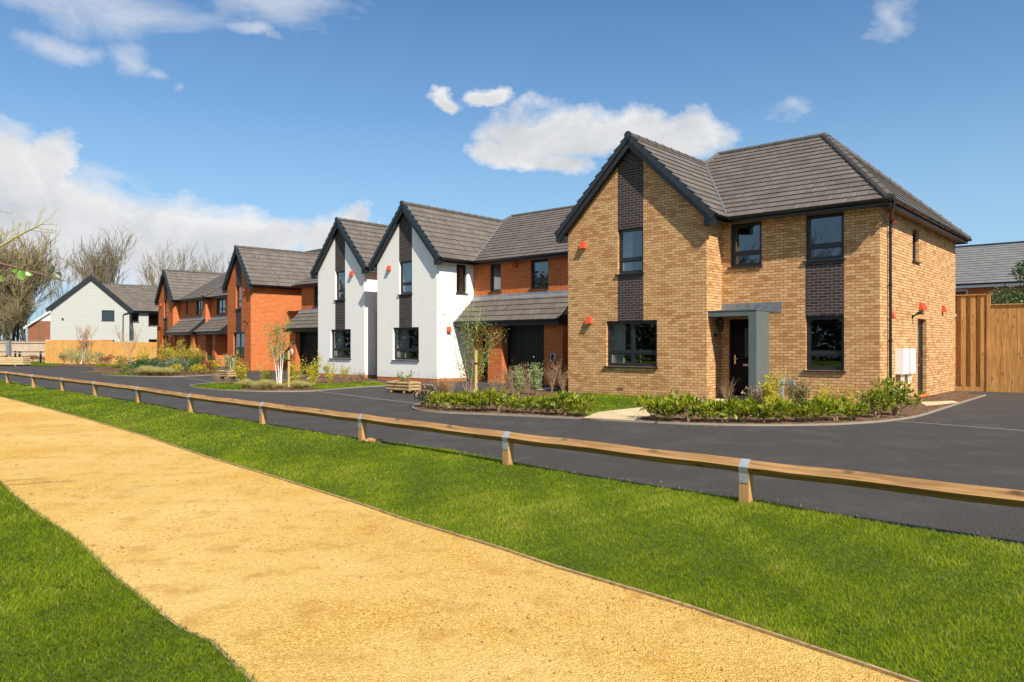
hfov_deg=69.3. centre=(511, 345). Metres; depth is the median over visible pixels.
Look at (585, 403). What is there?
laurel shrub
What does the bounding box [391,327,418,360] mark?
window
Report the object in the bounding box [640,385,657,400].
bare twig shrub
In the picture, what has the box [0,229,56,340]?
bare tree
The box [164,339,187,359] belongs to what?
yellow broom
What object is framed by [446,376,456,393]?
bare twig shrub
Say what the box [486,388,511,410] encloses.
laurel shrub
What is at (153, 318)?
window
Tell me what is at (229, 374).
log planter
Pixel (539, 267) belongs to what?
window
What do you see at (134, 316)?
window
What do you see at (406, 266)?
window
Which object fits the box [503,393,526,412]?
laurel shrub
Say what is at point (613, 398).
grass
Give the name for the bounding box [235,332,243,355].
window
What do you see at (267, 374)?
golden shrub
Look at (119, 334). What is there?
birch tree
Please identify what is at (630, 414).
paved path
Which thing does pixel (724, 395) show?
bare twig shrub
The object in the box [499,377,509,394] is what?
bare twig shrub
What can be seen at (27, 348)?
weathered fence
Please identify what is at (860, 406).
laurel shrub
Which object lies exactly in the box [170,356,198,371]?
green shrub
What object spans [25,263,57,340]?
bare tree
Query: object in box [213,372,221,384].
bare twig shrub
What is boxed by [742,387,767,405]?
pink flowering shrub
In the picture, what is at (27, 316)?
bare tree
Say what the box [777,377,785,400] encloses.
service pillar
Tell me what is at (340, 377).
dry brown shrub
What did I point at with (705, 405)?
laurel shrub
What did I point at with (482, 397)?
laurel shrub
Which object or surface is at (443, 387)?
dry brown shrub
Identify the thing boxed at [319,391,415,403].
kerb edging
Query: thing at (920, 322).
door
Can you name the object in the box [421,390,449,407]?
laurel shrub
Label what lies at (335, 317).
white rendered house
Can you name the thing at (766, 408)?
laurel shrub
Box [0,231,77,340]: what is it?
bare tree
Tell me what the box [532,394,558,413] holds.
laurel shrub
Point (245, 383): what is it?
ornamental grass
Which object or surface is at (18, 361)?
log planter
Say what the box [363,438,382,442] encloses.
soil clod
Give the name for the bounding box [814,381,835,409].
golden shrub
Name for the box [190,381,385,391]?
kerb edging
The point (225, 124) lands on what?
sky
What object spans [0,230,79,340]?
bare tree
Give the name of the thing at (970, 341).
timber fence
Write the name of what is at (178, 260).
bare tree
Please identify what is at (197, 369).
golden bush
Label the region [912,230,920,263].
window
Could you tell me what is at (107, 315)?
window
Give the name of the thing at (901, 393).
laurel shrub
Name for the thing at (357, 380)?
dry brown shrub
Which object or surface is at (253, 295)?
red brick house
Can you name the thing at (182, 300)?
red brick house
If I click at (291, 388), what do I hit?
planting bed
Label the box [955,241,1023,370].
grey roofed house
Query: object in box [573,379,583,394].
bare twig shrub
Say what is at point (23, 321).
bare tree
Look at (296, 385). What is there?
ornamental grass
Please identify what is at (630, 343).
window
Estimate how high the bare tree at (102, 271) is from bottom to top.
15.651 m
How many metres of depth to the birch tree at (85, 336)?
58.80 m
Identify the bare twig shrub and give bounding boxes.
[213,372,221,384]
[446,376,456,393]
[486,371,502,389]
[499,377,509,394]
[505,366,521,394]
[520,373,534,395]
[544,355,561,391]
[551,363,569,390]
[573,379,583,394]
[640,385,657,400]
[693,373,710,401]
[716,376,739,400]
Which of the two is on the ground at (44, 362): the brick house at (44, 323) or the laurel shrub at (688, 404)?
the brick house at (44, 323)
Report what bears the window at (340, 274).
in the white rendered house at (335, 317)
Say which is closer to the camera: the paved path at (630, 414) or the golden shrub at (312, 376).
the paved path at (630, 414)
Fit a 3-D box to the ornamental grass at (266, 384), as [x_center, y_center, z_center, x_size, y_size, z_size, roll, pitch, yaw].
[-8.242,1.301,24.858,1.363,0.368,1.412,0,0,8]
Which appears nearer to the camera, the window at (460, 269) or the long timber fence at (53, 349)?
the window at (460, 269)
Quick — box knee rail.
[0,371,1023,507]
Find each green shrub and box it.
[127,356,180,372]
[149,356,192,373]
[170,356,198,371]
[192,352,220,370]
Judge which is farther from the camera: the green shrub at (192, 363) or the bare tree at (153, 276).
the bare tree at (153, 276)
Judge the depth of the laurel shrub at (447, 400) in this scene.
16.87 m
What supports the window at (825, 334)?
in the buff brick house at (827, 260)
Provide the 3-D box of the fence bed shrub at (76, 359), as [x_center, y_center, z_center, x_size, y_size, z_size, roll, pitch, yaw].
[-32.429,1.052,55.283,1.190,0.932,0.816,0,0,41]
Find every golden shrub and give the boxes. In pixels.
[231,351,248,380]
[258,362,273,380]
[286,359,303,383]
[302,351,322,385]
[321,358,336,382]
[340,365,349,380]
[754,371,785,403]
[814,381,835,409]
[835,385,861,405]
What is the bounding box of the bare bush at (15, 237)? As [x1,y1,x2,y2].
[0,206,57,247]
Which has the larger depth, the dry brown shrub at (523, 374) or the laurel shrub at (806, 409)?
the dry brown shrub at (523, 374)
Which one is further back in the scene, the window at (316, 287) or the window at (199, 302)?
the window at (199, 302)
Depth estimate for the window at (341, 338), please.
35.44 m
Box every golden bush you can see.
[169,363,183,373]
[189,363,206,373]
[206,360,219,371]
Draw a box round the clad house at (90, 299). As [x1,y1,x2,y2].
[45,274,158,341]
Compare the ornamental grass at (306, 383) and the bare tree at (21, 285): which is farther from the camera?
the bare tree at (21, 285)
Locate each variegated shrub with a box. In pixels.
[512,364,524,393]
[526,356,545,394]
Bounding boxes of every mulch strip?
[55,364,113,369]
[74,367,124,372]
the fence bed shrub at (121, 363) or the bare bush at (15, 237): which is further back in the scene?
the fence bed shrub at (121, 363)
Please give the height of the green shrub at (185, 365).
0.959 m
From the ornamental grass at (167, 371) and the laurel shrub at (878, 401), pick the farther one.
the ornamental grass at (167, 371)
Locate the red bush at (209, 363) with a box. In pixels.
[198,360,214,372]
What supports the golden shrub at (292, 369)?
on the planting bed at (291, 388)
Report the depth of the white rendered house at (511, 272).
30.60 m
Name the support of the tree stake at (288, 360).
on the planting bed at (291, 388)
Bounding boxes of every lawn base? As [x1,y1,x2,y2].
[0,484,249,681]
[309,381,381,388]
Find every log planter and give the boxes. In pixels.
[0,357,30,365]
[216,370,236,378]
[386,380,420,392]
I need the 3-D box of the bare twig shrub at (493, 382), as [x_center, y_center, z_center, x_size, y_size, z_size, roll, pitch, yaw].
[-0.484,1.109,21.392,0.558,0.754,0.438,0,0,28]
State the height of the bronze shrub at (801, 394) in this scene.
0.873 m
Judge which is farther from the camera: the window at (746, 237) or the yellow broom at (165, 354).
the yellow broom at (165, 354)
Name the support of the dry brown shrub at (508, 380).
on the planting bed at (909, 411)
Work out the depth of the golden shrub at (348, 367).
30.36 m
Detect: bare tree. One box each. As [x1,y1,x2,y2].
[0,224,56,295]
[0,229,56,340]
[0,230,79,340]
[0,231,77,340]
[0,283,49,340]
[0,292,25,340]
[2,293,40,340]
[20,292,35,340]
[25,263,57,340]
[47,248,78,303]
[57,225,142,283]
[68,233,128,283]
[71,230,122,283]
[86,240,119,282]
[136,241,201,284]
[138,244,177,283]
[141,245,180,285]
[166,248,211,271]
[201,240,226,272]
[203,248,228,272]
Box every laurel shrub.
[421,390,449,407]
[437,390,463,409]
[451,390,481,409]
[462,388,498,410]
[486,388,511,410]
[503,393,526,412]
[518,395,541,412]
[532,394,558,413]
[545,389,583,414]
[564,393,598,415]
[634,392,671,419]
[650,390,686,420]
[672,392,707,421]
[687,396,723,421]
[706,395,747,422]
[723,395,765,421]
[740,392,782,421]
[767,397,798,421]
[783,394,820,421]
[802,394,834,420]
[822,394,860,420]
[844,398,869,419]
[855,387,897,417]
[870,376,922,414]
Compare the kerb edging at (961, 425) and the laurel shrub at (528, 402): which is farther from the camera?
the laurel shrub at (528, 402)
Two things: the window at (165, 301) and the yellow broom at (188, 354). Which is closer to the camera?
the yellow broom at (188, 354)
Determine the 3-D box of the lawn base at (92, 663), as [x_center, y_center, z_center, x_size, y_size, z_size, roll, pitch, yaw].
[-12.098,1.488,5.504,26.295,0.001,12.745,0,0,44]
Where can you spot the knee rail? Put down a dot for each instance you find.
(747, 469)
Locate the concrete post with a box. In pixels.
[6,340,10,355]
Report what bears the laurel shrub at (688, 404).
on the planting bed at (909, 411)
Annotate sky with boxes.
[0,0,1023,340]
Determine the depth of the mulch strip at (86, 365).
53.79 m
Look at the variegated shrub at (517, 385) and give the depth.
21.84 m
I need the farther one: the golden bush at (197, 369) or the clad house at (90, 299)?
the clad house at (90, 299)
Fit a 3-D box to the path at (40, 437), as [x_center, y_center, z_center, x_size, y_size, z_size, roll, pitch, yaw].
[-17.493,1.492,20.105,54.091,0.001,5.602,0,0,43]
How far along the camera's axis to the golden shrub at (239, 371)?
26.96 m
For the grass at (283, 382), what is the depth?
28.18 m
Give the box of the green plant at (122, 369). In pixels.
[117,363,137,373]
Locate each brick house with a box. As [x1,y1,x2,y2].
[23,311,49,340]
[154,269,226,360]
[190,245,320,370]
[554,131,971,404]
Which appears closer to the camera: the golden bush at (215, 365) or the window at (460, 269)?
the window at (460, 269)
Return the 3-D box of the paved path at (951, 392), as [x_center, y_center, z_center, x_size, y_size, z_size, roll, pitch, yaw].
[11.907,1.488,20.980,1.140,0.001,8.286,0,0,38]
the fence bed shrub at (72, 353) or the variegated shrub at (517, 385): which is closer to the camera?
the variegated shrub at (517, 385)
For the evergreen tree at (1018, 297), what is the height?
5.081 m
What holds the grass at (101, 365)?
on the lawn base
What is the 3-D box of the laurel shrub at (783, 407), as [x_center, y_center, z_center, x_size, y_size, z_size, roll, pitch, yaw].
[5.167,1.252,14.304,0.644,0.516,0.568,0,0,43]
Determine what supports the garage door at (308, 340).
in the white rendered house at (335, 317)
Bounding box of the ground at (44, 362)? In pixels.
[1,361,119,369]
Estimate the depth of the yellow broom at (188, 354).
42.57 m
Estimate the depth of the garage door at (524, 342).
28.89 m
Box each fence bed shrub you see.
[58,351,73,363]
[61,347,81,364]
[71,353,81,364]
[77,349,100,364]
[91,351,104,364]
[100,354,117,365]
[114,355,129,366]
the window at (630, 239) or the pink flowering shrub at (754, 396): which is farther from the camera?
the window at (630, 239)
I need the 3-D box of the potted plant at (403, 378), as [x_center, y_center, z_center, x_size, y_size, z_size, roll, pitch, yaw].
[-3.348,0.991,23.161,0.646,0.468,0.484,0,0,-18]
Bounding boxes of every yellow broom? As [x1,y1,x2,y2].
[136,346,152,361]
[156,344,178,364]
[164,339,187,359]
[177,345,196,369]
[186,343,205,367]
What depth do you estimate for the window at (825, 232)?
20.63 m
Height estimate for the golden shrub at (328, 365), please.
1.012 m
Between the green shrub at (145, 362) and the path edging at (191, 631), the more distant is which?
the green shrub at (145, 362)
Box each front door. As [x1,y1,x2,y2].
[484,328,487,379]
[730,319,748,394]
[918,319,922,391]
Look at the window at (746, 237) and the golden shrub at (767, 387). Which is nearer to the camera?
the golden shrub at (767, 387)
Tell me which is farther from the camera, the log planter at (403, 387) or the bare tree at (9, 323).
the bare tree at (9, 323)
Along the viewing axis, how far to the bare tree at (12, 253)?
79.19 m
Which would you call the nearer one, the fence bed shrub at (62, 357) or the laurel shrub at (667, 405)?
the laurel shrub at (667, 405)
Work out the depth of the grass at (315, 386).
27.22 m
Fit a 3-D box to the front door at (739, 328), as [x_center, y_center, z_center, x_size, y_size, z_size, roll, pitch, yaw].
[6.452,0.330,20.417,0.920,2.100,0.113,0,0,42]
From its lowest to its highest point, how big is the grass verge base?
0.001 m
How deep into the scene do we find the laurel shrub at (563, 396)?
15.62 m
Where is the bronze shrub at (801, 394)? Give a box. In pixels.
[781,373,813,408]
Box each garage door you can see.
[300,332,317,371]
[508,325,543,383]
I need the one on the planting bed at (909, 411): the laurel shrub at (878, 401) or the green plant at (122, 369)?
the laurel shrub at (878, 401)
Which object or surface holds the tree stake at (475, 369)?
on the planting bed at (909, 411)
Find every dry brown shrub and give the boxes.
[337,374,353,382]
[352,374,364,381]
[430,373,458,393]
[501,366,512,392]
[517,361,530,392]
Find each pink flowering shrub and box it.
[413,383,437,406]
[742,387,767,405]
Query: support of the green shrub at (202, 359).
on the planting bed at (183, 373)
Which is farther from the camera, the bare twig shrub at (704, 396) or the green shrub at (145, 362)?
the green shrub at (145, 362)
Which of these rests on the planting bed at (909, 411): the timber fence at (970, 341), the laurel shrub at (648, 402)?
the laurel shrub at (648, 402)
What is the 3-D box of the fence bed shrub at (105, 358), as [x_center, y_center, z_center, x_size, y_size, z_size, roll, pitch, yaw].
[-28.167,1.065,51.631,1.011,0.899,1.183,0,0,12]
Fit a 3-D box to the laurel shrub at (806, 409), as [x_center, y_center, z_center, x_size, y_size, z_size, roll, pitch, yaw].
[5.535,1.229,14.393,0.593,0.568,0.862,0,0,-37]
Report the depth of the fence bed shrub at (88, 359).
54.54 m
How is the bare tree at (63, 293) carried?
on the ground at (44, 362)
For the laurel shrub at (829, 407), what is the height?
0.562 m
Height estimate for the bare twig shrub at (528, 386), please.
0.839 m
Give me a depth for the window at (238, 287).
44.68 m
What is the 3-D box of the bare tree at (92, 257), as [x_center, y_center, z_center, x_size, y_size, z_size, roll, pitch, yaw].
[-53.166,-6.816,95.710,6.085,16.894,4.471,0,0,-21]
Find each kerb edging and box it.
[102,372,215,376]
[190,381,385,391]
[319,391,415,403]
[412,394,985,425]
[900,421,1023,430]
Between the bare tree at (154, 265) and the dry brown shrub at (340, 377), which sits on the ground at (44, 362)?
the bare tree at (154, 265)
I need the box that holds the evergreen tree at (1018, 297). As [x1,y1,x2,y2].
[985,259,1023,343]
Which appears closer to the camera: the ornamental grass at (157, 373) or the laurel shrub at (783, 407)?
the laurel shrub at (783, 407)
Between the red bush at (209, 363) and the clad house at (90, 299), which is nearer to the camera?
the red bush at (209, 363)
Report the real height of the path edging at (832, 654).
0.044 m
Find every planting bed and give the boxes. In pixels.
[105,368,222,375]
[207,378,386,390]
[414,389,980,423]
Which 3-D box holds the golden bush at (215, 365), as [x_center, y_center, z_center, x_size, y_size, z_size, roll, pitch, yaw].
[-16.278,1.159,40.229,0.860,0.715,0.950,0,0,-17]
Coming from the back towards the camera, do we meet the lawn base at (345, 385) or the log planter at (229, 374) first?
the log planter at (229, 374)
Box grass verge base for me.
[0,380,1023,681]
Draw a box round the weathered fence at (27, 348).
[0,341,44,360]
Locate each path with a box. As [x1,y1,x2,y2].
[0,397,905,681]
[583,398,744,419]
[921,401,957,405]
[931,391,972,395]
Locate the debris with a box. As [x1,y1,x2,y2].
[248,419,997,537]
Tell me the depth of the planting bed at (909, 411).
16.31 m
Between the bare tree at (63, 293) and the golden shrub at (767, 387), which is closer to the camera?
the golden shrub at (767, 387)
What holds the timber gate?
on the road
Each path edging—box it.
[0,396,921,681]
[1,482,255,681]
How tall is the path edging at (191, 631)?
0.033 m
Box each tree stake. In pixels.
[287,351,289,386]
[474,350,477,390]
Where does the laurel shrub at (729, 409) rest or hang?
on the planting bed at (909, 411)
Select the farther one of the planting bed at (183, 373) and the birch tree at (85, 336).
the birch tree at (85, 336)
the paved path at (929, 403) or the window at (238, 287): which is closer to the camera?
the paved path at (929, 403)
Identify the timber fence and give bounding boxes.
[45,340,156,363]
[156,326,159,359]
[955,293,990,391]
[990,303,1023,392]
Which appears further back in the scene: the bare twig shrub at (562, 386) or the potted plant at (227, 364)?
the potted plant at (227, 364)
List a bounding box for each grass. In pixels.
[31,363,62,365]
[93,364,127,366]
[105,372,137,375]
[131,365,153,375]
[141,367,165,375]
[153,366,179,375]
[191,382,242,389]
[232,381,315,385]
[234,379,259,387]
[249,379,279,389]
[281,380,308,388]
[300,381,311,387]
[309,380,386,388]
[522,392,676,415]
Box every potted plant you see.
[217,354,234,370]
[396,370,414,381]
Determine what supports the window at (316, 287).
in the white rendered house at (335, 317)
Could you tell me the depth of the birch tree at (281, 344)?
26.88 m
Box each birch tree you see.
[75,323,98,363]
[113,324,142,361]
[261,312,299,383]
[433,293,508,392]
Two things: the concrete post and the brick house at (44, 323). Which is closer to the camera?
the concrete post
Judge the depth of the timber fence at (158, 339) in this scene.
58.97 m
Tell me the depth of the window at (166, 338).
59.67 m
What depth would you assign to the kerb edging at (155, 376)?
35.36 m
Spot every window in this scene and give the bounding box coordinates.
[102,310,113,320]
[131,313,138,321]
[148,313,158,325]
[163,301,166,318]
[163,336,168,351]
[197,300,201,314]
[215,298,224,314]
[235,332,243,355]
[237,285,241,308]
[312,286,317,306]
[329,329,350,358]
[334,270,345,300]
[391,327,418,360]
[397,260,411,294]
[456,264,467,293]
[488,263,501,292]
[529,259,548,289]
[604,320,657,367]
[615,227,643,275]
[727,221,762,268]
[802,212,845,262]
[802,315,845,371]
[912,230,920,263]
[955,289,967,315]
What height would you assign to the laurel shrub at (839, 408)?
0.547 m
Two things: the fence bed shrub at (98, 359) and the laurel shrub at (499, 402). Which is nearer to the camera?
the laurel shrub at (499, 402)
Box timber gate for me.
[376,313,376,377]
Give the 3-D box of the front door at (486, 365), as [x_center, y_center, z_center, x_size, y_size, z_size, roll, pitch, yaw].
[-0.827,0.390,30.919,0.950,2.180,0.113,0,0,42]
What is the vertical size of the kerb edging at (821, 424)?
0.086 m
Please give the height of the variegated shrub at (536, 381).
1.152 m
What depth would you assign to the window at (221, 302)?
53.89 m
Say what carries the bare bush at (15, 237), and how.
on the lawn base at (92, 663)
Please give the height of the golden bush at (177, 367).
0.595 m
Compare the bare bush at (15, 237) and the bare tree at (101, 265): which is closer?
the bare bush at (15, 237)
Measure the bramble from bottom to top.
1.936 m
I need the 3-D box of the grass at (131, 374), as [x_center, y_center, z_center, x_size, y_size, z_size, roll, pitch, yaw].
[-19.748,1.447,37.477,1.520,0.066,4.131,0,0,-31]
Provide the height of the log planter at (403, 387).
0.360 m
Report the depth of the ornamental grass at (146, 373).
36.05 m
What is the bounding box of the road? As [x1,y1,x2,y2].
[0,366,1023,545]
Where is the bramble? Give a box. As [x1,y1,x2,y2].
[0,263,67,281]
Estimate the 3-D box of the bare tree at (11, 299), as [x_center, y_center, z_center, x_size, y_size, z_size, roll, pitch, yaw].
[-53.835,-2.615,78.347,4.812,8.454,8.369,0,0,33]
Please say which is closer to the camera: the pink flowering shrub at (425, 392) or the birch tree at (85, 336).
the pink flowering shrub at (425, 392)
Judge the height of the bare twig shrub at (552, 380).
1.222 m
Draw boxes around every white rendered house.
[282,217,388,377]
[368,200,574,385]
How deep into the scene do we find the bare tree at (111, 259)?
87.74 m
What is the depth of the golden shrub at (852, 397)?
16.06 m
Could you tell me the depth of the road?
11.41 m
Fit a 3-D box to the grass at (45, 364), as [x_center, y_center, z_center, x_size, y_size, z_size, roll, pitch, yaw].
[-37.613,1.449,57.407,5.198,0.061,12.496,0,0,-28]
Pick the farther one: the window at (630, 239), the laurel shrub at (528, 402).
the window at (630, 239)
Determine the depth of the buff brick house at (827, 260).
20.69 m
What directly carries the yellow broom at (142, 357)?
on the planting bed at (183, 373)
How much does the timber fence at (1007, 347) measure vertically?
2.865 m
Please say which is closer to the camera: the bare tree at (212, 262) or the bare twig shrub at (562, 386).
the bare twig shrub at (562, 386)
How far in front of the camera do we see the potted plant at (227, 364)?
33.27 m
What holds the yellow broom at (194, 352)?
on the planting bed at (183, 373)
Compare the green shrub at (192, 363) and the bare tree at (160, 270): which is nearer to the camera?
the green shrub at (192, 363)
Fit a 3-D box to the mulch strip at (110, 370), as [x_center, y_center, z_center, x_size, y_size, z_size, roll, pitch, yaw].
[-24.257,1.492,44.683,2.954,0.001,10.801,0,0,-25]
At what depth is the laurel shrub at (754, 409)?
14.15 m
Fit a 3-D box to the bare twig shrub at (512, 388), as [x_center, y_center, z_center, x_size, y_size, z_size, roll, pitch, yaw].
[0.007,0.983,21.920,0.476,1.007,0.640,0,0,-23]
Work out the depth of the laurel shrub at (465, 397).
16.77 m
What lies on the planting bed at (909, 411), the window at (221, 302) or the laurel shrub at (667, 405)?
the laurel shrub at (667, 405)

